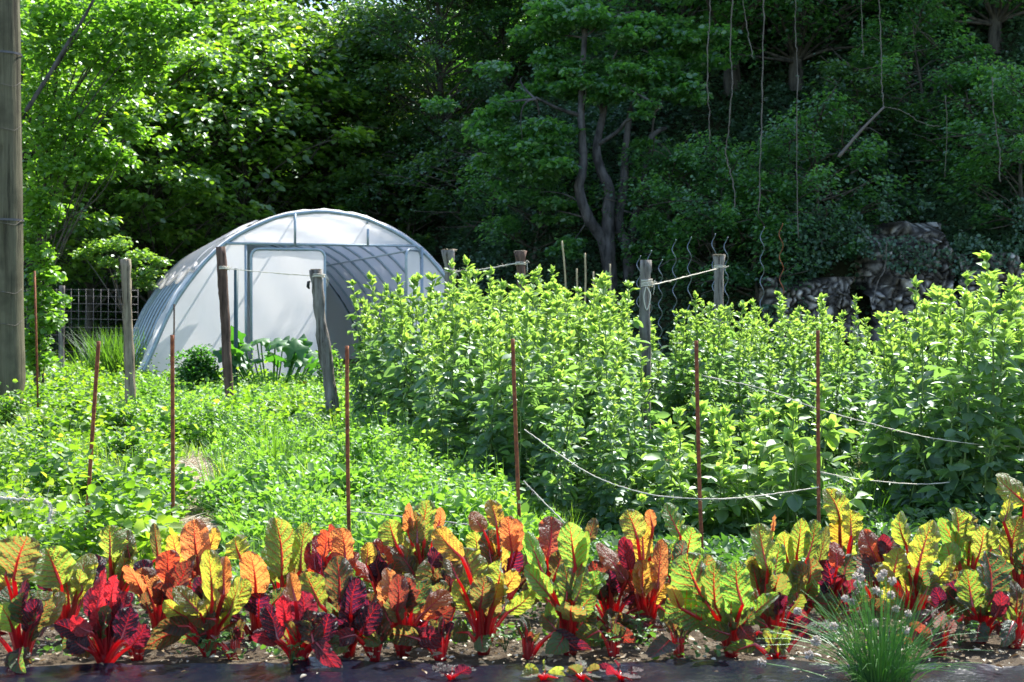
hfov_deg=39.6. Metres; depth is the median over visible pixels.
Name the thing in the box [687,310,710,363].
bean plant
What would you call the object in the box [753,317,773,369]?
bean plant
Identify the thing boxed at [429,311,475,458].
bean plant
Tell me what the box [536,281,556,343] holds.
bean plant
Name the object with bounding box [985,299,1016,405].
bean plant
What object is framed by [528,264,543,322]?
bean plant
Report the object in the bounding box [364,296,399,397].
bean plant
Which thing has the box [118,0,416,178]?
forest tree
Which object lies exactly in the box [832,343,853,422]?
bean plant
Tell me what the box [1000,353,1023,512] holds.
bean plant
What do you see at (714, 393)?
bean plant
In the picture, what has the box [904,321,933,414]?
bean plant
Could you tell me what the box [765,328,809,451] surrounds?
bean plant
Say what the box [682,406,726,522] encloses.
bean plant
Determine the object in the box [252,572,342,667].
chard plant
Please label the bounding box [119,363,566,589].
pea plants
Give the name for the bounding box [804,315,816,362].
bean plant
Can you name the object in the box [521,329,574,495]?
bean plant
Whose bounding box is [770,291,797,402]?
bean plant
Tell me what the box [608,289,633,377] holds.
bean plant
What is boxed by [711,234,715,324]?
spiral stake
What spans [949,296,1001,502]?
bean plant
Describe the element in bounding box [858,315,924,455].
bean plant
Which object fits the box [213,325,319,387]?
squash plant
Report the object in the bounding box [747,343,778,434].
bean plant
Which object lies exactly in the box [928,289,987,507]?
bean plant
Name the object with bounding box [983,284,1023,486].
bean plant
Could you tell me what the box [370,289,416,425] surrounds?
bean plant
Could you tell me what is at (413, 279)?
bean plant
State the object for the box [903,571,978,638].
chard plant
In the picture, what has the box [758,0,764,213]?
hanging vine
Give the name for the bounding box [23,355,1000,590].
ground
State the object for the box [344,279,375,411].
bean plant
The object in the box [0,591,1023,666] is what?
garden bed
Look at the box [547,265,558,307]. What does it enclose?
bean plant
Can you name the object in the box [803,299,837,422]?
bean plant
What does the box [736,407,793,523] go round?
bean plant
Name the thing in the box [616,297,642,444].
bean plant
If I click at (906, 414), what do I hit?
bean plant
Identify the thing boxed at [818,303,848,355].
bean plant
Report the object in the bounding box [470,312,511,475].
bean plant
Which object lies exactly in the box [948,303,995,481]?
bean plant
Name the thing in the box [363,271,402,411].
bean plant
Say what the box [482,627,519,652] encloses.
weed plant
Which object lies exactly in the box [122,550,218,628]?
chard plant
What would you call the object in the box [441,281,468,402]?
bean plant
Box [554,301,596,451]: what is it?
bean plant
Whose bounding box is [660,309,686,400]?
bean plant
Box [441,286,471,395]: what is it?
bean plant
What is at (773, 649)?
chard plant
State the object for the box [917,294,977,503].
bean plant
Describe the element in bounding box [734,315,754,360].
bean plant
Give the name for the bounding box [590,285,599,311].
bean plant
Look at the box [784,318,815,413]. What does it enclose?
bean plant
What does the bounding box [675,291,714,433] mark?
bean plant
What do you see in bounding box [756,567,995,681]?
chive clump
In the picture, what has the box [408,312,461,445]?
bean plant
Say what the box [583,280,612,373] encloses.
bean plant
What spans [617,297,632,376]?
bean plant
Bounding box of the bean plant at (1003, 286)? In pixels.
[976,274,1018,341]
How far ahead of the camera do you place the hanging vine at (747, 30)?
28.15 m
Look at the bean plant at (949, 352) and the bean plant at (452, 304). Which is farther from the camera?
the bean plant at (452, 304)
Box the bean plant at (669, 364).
[659,332,682,414]
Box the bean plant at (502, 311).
[496,292,508,337]
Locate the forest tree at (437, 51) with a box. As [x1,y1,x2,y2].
[316,0,551,221]
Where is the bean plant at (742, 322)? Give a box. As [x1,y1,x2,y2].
[726,319,756,401]
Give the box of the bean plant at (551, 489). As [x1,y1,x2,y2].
[529,346,587,520]
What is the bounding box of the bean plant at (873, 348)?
[866,330,916,495]
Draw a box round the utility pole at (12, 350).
[0,0,25,422]
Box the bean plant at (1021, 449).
[995,310,1023,483]
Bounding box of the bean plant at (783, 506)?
[722,398,834,536]
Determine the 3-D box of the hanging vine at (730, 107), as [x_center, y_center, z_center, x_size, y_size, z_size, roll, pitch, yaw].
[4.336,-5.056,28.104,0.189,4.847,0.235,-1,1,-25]
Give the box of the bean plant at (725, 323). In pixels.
[708,304,743,416]
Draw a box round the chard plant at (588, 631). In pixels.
[575,613,625,656]
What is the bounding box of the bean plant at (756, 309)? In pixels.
[754,306,770,399]
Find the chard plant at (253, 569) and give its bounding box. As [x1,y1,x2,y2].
[220,534,291,640]
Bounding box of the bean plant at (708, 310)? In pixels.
[684,302,720,396]
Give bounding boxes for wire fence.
[24,289,137,365]
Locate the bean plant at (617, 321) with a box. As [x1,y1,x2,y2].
[607,320,630,361]
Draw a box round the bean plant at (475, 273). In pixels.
[465,268,485,366]
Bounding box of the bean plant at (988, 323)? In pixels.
[978,283,1000,360]
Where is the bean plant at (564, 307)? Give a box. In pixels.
[560,300,569,328]
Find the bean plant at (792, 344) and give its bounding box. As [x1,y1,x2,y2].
[776,329,801,445]
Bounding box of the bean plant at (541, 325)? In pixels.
[533,311,547,393]
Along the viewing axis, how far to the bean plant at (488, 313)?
10.48 m
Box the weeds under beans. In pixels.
[18,426,1021,659]
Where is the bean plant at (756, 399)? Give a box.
[725,392,814,516]
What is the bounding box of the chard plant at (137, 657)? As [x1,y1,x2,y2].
[92,622,157,660]
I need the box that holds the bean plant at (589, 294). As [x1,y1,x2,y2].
[585,290,599,338]
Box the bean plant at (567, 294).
[553,290,588,450]
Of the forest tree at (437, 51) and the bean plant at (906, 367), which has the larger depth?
the forest tree at (437, 51)
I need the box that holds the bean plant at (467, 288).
[457,271,476,369]
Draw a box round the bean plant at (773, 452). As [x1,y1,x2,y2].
[766,443,816,519]
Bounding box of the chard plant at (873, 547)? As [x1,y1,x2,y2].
[848,529,905,608]
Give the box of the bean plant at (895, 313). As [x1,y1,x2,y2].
[871,308,905,430]
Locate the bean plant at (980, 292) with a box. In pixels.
[977,279,997,399]
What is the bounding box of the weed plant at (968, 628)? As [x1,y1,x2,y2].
[947,615,978,645]
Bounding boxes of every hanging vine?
[707,1,710,142]
[725,0,735,207]
[743,3,753,57]
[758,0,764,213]
[795,0,798,237]
[861,0,863,56]
[871,243,886,305]
[878,0,883,105]
[884,106,936,126]
[944,95,946,178]
[991,77,1000,181]
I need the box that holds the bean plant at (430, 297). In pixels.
[407,292,465,446]
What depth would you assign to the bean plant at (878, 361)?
16.30 m
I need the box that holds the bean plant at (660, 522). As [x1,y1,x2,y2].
[632,440,697,535]
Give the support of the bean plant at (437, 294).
on the ground at (358, 360)
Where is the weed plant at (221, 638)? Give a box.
[187,631,231,657]
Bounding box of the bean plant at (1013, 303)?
[958,250,1023,519]
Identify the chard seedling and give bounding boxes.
[432,662,475,679]
[521,659,565,680]
[563,660,600,681]
[598,660,643,680]
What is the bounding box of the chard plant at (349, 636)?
[334,621,392,661]
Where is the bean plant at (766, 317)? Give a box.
[764,304,787,392]
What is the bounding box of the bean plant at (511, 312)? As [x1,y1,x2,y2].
[477,300,531,444]
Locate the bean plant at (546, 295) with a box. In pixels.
[532,290,588,459]
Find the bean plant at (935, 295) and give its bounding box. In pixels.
[908,289,959,424]
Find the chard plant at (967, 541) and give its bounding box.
[930,507,999,586]
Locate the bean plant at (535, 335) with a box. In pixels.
[504,310,548,478]
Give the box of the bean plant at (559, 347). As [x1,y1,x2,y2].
[531,299,598,500]
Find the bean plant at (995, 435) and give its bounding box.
[953,271,1023,524]
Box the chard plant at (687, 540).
[656,503,715,605]
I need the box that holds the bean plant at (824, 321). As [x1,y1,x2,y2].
[819,310,830,351]
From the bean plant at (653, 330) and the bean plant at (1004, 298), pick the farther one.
the bean plant at (653, 330)
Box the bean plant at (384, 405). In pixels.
[368,401,392,443]
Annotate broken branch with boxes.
[837,106,884,157]
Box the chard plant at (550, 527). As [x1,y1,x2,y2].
[521,516,598,603]
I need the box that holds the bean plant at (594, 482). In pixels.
[570,369,619,519]
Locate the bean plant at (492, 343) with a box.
[491,311,514,456]
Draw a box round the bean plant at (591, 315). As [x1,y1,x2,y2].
[570,310,610,444]
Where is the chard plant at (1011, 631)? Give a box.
[987,580,1023,648]
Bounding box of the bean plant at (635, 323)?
[604,280,650,400]
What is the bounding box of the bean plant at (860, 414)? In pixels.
[835,335,867,451]
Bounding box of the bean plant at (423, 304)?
[399,294,429,403]
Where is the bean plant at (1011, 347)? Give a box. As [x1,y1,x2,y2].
[1009,290,1023,401]
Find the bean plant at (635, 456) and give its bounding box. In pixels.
[614,379,660,516]
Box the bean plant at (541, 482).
[520,369,581,508]
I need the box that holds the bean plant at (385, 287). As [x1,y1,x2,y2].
[358,283,394,356]
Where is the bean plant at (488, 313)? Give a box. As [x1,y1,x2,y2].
[456,307,501,457]
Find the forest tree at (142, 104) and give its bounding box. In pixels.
[21,57,232,357]
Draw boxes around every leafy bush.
[166,344,222,386]
[313,343,352,395]
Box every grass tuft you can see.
[0,455,50,490]
[0,504,47,536]
[3,399,61,430]
[42,421,102,454]
[58,324,150,375]
[84,444,161,472]
[181,440,256,494]
[218,406,274,438]
[225,417,319,464]
[259,448,388,480]
[274,387,315,406]
[304,408,370,448]
[446,438,511,471]
[823,455,912,521]
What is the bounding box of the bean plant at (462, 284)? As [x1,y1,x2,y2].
[443,281,465,318]
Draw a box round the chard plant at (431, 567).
[407,547,458,642]
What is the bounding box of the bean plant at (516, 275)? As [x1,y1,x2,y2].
[511,273,532,312]
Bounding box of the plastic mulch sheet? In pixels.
[0,657,1023,681]
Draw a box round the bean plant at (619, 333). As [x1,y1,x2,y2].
[585,327,640,490]
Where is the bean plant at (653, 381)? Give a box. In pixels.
[637,328,667,433]
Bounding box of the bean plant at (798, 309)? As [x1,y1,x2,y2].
[770,294,803,377]
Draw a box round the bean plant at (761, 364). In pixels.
[749,333,779,436]
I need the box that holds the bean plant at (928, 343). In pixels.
[922,307,955,411]
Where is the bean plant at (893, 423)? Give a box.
[864,315,922,514]
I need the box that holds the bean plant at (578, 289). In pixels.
[572,286,588,359]
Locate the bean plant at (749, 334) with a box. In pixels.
[735,323,768,429]
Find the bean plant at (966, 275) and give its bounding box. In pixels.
[945,270,985,398]
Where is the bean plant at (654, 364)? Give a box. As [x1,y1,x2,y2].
[650,317,673,422]
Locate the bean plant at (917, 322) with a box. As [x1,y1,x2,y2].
[895,275,948,488]
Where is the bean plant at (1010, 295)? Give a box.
[995,273,1023,470]
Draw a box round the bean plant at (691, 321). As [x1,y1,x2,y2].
[679,318,712,404]
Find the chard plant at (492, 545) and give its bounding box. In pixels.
[464,499,528,600]
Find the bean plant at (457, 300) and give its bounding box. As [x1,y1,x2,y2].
[455,294,472,365]
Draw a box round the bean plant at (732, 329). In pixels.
[722,319,737,377]
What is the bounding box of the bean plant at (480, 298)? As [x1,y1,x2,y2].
[464,295,484,389]
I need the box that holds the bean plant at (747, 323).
[721,317,755,451]
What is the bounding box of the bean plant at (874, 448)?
[853,311,907,504]
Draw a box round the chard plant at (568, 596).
[522,522,635,655]
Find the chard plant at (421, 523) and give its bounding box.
[377,500,445,577]
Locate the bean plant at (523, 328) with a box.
[509,291,539,406]
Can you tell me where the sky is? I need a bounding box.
[278,0,435,46]
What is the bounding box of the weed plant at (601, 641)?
[584,631,619,649]
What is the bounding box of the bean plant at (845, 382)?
[810,345,857,461]
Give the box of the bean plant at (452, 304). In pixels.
[437,288,470,446]
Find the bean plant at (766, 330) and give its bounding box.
[743,298,777,400]
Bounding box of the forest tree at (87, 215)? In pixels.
[20,14,176,271]
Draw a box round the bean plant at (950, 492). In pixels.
[906,322,994,525]
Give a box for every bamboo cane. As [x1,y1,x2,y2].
[561,241,566,322]
[576,268,577,325]
[584,253,585,301]
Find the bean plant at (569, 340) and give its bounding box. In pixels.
[543,334,597,486]
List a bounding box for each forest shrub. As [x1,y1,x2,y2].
[23,240,116,353]
[28,258,140,354]
[71,222,195,344]
[328,114,479,254]
[379,114,532,242]
[453,110,603,259]
[582,133,721,265]
[618,123,816,299]
[654,163,864,306]
[711,78,923,260]
[781,43,954,187]
[832,0,1015,142]
[880,49,1023,179]
[913,56,1023,232]
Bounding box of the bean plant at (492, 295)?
[482,289,514,364]
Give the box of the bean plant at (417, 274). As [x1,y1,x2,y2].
[400,272,423,402]
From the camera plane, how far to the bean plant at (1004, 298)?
11.69 m
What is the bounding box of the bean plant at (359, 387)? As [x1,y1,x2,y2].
[344,314,377,417]
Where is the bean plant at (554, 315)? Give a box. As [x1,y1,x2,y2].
[533,310,564,443]
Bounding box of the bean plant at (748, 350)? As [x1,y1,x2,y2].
[731,346,771,450]
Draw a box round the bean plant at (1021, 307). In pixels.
[982,305,1023,466]
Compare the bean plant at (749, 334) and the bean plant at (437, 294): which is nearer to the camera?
the bean plant at (437, 294)
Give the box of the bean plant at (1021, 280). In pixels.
[979,276,1023,356]
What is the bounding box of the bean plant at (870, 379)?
[848,337,874,425]
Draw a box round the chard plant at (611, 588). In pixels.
[587,543,664,630]
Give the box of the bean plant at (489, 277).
[464,265,498,361]
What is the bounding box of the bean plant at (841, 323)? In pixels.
[828,321,854,399]
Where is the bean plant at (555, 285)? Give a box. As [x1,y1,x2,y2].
[550,280,578,364]
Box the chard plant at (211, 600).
[141,549,251,656]
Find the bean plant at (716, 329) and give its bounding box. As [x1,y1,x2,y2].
[702,312,732,397]
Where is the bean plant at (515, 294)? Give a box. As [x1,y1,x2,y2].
[508,290,518,307]
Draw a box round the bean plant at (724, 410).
[687,403,767,517]
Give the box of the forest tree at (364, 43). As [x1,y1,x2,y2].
[165,0,479,291]
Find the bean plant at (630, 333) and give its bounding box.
[628,311,640,410]
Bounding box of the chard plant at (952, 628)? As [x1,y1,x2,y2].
[896,607,956,655]
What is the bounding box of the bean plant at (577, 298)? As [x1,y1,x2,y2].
[570,294,588,364]
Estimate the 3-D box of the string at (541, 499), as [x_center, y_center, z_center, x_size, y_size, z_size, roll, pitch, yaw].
[0.189,0.803,6.927,0.328,0.229,0.056,1,2,41]
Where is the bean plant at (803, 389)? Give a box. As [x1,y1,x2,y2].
[778,321,825,461]
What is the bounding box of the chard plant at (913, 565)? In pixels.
[872,511,955,620]
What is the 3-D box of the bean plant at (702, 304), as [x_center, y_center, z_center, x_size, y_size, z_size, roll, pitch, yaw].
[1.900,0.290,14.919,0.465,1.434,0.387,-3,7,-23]
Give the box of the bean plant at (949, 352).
[926,299,965,413]
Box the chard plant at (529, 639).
[515,614,591,659]
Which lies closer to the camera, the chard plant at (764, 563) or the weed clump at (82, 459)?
the chard plant at (764, 563)
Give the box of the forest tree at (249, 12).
[47,0,347,252]
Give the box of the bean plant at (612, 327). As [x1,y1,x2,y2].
[599,302,645,466]
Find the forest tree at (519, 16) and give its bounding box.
[423,0,559,116]
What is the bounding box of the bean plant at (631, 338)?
[618,305,636,435]
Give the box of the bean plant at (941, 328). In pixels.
[930,300,982,486]
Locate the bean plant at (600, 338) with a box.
[585,312,609,450]
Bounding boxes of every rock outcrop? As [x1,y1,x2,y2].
[756,277,864,340]
[854,221,959,344]
[954,253,1021,324]
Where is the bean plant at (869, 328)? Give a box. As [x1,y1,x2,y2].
[848,325,874,428]
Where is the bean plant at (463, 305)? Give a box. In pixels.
[458,275,467,332]
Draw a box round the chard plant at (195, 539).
[165,518,220,604]
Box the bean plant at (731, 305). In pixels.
[713,302,735,374]
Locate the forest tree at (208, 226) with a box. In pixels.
[21,21,289,302]
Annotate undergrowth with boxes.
[23,1,552,356]
[445,0,1023,373]
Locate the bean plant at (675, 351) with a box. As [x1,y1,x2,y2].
[662,324,688,423]
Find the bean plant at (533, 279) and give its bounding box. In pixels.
[513,269,546,413]
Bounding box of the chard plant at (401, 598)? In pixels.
[357,568,453,657]
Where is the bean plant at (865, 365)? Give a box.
[844,293,874,440]
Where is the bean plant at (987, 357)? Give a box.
[951,316,991,400]
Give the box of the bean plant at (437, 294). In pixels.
[422,290,468,428]
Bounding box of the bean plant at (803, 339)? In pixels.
[780,314,810,388]
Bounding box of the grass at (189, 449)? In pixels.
[0,352,611,592]
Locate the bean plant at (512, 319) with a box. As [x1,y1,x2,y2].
[505,299,558,474]
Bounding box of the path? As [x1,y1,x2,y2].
[159,456,233,582]
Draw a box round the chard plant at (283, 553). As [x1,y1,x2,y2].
[242,517,328,607]
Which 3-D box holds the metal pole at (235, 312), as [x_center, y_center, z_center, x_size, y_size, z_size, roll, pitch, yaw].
[-3.885,0.060,20.006,0.073,2.162,0.064,0,1,0]
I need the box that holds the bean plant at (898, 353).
[877,317,924,467]
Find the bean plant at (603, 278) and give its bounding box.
[579,271,633,444]
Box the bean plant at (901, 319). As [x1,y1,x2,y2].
[857,314,906,444]
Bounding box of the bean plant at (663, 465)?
[633,407,731,532]
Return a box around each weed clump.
[0,389,40,428]
[1,485,48,517]
[22,408,76,445]
[30,437,86,479]
[46,504,99,532]
[51,464,121,498]
[53,391,103,415]
[96,426,152,460]
[110,404,154,434]
[134,481,170,513]
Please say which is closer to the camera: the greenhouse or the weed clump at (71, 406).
the weed clump at (71, 406)
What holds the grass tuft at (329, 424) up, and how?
on the ground at (358, 360)
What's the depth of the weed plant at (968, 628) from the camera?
5.34 m
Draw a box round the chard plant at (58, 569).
[29,546,106,641]
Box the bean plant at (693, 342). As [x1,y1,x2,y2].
[679,316,697,401]
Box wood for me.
[231,59,396,182]
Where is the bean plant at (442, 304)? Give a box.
[412,300,461,416]
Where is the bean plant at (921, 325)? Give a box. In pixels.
[900,323,923,439]
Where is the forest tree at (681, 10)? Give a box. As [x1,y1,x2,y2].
[529,0,790,75]
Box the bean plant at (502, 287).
[459,279,513,403]
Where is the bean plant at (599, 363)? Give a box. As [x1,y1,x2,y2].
[584,316,646,496]
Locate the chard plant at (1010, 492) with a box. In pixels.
[991,473,1023,588]
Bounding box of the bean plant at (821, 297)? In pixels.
[801,292,829,370]
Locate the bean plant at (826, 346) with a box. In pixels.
[813,315,842,408]
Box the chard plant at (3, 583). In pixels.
[0,575,28,634]
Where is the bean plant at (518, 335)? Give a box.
[489,287,548,489]
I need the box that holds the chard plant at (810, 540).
[775,518,848,625]
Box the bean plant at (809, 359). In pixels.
[793,321,827,441]
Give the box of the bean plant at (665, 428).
[631,396,740,505]
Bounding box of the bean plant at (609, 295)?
[577,279,614,365]
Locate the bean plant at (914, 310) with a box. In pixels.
[909,309,929,394]
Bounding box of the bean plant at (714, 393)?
[700,357,725,463]
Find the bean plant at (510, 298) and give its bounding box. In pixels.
[506,295,520,322]
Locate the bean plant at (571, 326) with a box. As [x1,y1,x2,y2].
[540,321,582,403]
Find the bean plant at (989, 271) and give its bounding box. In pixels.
[974,270,991,337]
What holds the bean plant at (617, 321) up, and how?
on the ground at (358, 360)
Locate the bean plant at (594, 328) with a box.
[570,323,618,470]
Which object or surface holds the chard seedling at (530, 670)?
on the plastic mulch sheet
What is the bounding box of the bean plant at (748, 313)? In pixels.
[741,311,762,359]
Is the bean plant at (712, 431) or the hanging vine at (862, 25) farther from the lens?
the hanging vine at (862, 25)
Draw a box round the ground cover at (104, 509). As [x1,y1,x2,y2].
[0,348,394,591]
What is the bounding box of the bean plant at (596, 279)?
[589,277,601,314]
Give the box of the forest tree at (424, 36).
[310,0,464,118]
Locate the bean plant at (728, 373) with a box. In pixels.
[716,346,752,458]
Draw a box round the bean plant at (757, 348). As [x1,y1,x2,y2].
[751,319,777,419]
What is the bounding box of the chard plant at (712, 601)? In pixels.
[665,552,793,657]
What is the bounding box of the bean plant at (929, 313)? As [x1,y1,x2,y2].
[923,283,940,370]
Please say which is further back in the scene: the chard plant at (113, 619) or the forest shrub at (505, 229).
the forest shrub at (505, 229)
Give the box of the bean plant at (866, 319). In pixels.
[854,317,875,426]
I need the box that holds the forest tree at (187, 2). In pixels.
[22,0,288,338]
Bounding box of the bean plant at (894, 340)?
[868,337,903,467]
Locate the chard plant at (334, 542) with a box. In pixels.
[298,524,359,607]
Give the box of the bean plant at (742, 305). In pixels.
[711,300,756,413]
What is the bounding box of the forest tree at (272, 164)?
[158,0,428,250]
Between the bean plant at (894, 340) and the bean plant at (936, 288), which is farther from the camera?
the bean plant at (936, 288)
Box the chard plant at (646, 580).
[614,509,671,637]
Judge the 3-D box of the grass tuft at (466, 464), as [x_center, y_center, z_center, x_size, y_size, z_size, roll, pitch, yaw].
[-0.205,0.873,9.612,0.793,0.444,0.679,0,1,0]
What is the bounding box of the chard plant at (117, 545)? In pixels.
[98,523,161,594]
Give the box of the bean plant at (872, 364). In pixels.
[858,330,874,399]
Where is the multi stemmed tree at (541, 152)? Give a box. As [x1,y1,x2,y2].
[419,0,741,298]
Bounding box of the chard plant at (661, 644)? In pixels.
[645,616,691,658]
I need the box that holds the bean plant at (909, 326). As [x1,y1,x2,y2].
[868,319,912,478]
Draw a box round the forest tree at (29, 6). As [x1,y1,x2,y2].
[20,0,226,350]
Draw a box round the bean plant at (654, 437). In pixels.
[617,344,672,503]
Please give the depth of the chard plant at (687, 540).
5.93 m
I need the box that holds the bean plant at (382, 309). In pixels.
[354,291,388,407]
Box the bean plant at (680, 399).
[662,309,694,429]
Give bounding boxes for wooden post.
[120,259,135,403]
[216,246,233,401]
[306,269,339,412]
[441,249,457,310]
[514,250,528,290]
[639,260,656,432]
[712,254,728,358]
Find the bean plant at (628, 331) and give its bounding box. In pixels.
[607,291,641,412]
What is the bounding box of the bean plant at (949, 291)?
[934,288,960,351]
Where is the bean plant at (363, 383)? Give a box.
[355,304,397,419]
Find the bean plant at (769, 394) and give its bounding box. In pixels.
[734,349,782,460]
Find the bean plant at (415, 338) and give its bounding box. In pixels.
[379,299,422,422]
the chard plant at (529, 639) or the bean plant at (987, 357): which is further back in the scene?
the bean plant at (987, 357)
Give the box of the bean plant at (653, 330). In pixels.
[650,328,666,421]
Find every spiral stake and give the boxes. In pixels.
[636,255,640,333]
[658,259,662,391]
[672,240,676,353]
[687,237,691,329]
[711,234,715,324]
[724,237,728,318]
[760,228,764,319]
[779,223,784,337]
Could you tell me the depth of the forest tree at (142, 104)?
36.71 m
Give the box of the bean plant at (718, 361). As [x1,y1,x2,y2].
[699,307,733,449]
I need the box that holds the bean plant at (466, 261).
[460,254,491,348]
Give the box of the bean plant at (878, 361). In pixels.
[871,321,886,383]
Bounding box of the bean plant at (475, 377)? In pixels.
[456,326,512,464]
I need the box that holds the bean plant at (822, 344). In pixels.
[807,341,833,434]
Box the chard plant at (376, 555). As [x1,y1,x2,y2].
[354,538,404,603]
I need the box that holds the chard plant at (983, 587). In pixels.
[942,551,1013,643]
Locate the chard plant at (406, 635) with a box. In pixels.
[389,616,456,660]
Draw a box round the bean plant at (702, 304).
[682,300,705,426]
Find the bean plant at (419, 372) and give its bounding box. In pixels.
[411,308,456,459]
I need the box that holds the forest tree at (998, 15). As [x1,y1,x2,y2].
[880,0,1023,53]
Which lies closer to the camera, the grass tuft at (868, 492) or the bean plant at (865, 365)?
the grass tuft at (868, 492)
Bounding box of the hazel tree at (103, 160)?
[20,0,214,386]
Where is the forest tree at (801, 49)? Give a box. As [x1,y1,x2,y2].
[688,0,935,91]
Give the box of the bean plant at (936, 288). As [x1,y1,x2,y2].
[923,285,952,375]
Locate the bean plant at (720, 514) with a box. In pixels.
[687,436,753,537]
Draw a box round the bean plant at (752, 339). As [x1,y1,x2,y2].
[733,320,764,436]
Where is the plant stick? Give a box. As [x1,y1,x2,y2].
[173,304,174,352]
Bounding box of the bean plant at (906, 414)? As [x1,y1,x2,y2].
[885,301,946,521]
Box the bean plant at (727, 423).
[696,414,760,522]
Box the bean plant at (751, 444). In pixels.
[717,429,780,534]
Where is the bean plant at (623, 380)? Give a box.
[574,339,637,509]
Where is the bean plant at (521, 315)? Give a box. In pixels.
[503,312,545,443]
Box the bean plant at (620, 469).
[594,394,644,524]
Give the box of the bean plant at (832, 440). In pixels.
[778,382,873,529]
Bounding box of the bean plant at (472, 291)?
[459,287,486,433]
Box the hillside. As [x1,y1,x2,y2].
[24,0,1023,373]
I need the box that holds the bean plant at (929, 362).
[922,298,933,371]
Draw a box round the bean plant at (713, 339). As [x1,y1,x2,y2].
[699,302,736,425]
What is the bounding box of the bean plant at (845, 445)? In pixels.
[812,323,857,468]
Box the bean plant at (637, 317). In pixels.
[627,315,655,378]
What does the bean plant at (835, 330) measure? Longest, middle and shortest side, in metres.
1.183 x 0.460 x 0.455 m
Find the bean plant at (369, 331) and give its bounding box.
[359,291,400,423]
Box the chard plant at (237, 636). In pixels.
[178,620,244,659]
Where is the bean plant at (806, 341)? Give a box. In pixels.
[800,325,833,424]
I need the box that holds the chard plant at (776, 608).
[753,592,828,638]
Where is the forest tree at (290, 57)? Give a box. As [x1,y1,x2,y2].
[77,17,389,267]
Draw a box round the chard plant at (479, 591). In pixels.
[431,526,535,655]
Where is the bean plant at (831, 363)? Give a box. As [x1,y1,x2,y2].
[814,334,849,460]
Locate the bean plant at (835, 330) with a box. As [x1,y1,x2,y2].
[833,326,850,393]
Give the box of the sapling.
[69,233,173,312]
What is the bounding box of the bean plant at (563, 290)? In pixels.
[550,287,577,338]
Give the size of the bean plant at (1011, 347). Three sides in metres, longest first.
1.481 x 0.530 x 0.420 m
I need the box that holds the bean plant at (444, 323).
[416,308,446,411]
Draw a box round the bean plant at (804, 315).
[792,310,815,418]
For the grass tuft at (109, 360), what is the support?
on the ground at (358, 360)
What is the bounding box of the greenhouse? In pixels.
[133,208,462,381]
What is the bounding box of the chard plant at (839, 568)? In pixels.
[804,542,885,622]
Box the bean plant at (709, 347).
[681,317,714,443]
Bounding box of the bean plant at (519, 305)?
[494,299,543,447]
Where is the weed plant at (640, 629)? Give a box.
[629,610,656,642]
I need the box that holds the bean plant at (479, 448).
[465,322,514,478]
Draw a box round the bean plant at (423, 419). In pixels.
[411,335,465,467]
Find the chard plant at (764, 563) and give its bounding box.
[744,514,807,629]
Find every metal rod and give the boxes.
[33,271,38,412]
[84,341,100,549]
[170,335,174,515]
[345,346,350,531]
[511,339,520,516]
[694,341,703,549]
[816,330,820,523]
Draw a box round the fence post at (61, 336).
[58,286,64,369]
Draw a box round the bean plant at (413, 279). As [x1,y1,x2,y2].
[394,275,421,389]
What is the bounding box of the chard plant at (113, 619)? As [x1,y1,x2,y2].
[54,570,150,662]
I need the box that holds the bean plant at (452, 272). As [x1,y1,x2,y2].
[444,258,470,355]
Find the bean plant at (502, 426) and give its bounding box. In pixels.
[492,310,549,494]
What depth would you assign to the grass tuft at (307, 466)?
9.05 m
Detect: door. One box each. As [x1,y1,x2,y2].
[250,247,325,377]
[405,248,421,330]
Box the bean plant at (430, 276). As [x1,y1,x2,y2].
[405,271,442,417]
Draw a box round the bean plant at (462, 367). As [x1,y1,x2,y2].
[445,319,476,433]
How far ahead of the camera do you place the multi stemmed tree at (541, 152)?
32.18 m
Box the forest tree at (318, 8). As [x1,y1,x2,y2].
[111,0,349,189]
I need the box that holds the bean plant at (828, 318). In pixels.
[821,316,856,427]
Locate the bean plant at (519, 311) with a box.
[505,307,540,354]
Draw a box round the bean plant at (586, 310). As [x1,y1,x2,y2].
[575,305,607,363]
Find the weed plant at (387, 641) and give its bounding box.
[382,627,395,648]
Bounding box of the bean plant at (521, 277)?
[505,273,530,331]
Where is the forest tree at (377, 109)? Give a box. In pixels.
[277,0,472,219]
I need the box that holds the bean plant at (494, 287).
[480,283,505,334]
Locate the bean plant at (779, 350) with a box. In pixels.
[770,321,789,426]
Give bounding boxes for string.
[0,486,58,529]
[121,501,174,526]
[224,268,315,277]
[350,510,468,525]
[455,262,519,271]
[523,481,564,522]
[524,429,818,501]
[647,268,717,289]
[703,375,1023,447]
[821,472,948,485]
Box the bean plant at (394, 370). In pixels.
[383,273,424,436]
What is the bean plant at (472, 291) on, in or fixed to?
on the ground at (358, 360)
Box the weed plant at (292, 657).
[276,641,305,663]
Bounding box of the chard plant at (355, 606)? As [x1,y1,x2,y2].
[299,556,382,657]
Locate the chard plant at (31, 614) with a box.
[0,536,64,672]
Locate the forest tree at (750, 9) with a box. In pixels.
[663,0,837,95]
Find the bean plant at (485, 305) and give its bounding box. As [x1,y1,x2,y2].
[459,303,508,444]
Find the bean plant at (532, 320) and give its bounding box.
[529,299,563,380]
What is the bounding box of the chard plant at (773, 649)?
[725,622,839,659]
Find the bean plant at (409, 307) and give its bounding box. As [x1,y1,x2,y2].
[383,292,417,414]
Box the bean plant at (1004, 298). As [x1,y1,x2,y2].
[998,291,1023,346]
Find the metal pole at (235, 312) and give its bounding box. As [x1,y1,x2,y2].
[233,268,237,384]
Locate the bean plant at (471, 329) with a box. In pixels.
[445,294,490,448]
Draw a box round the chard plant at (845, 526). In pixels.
[816,487,862,612]

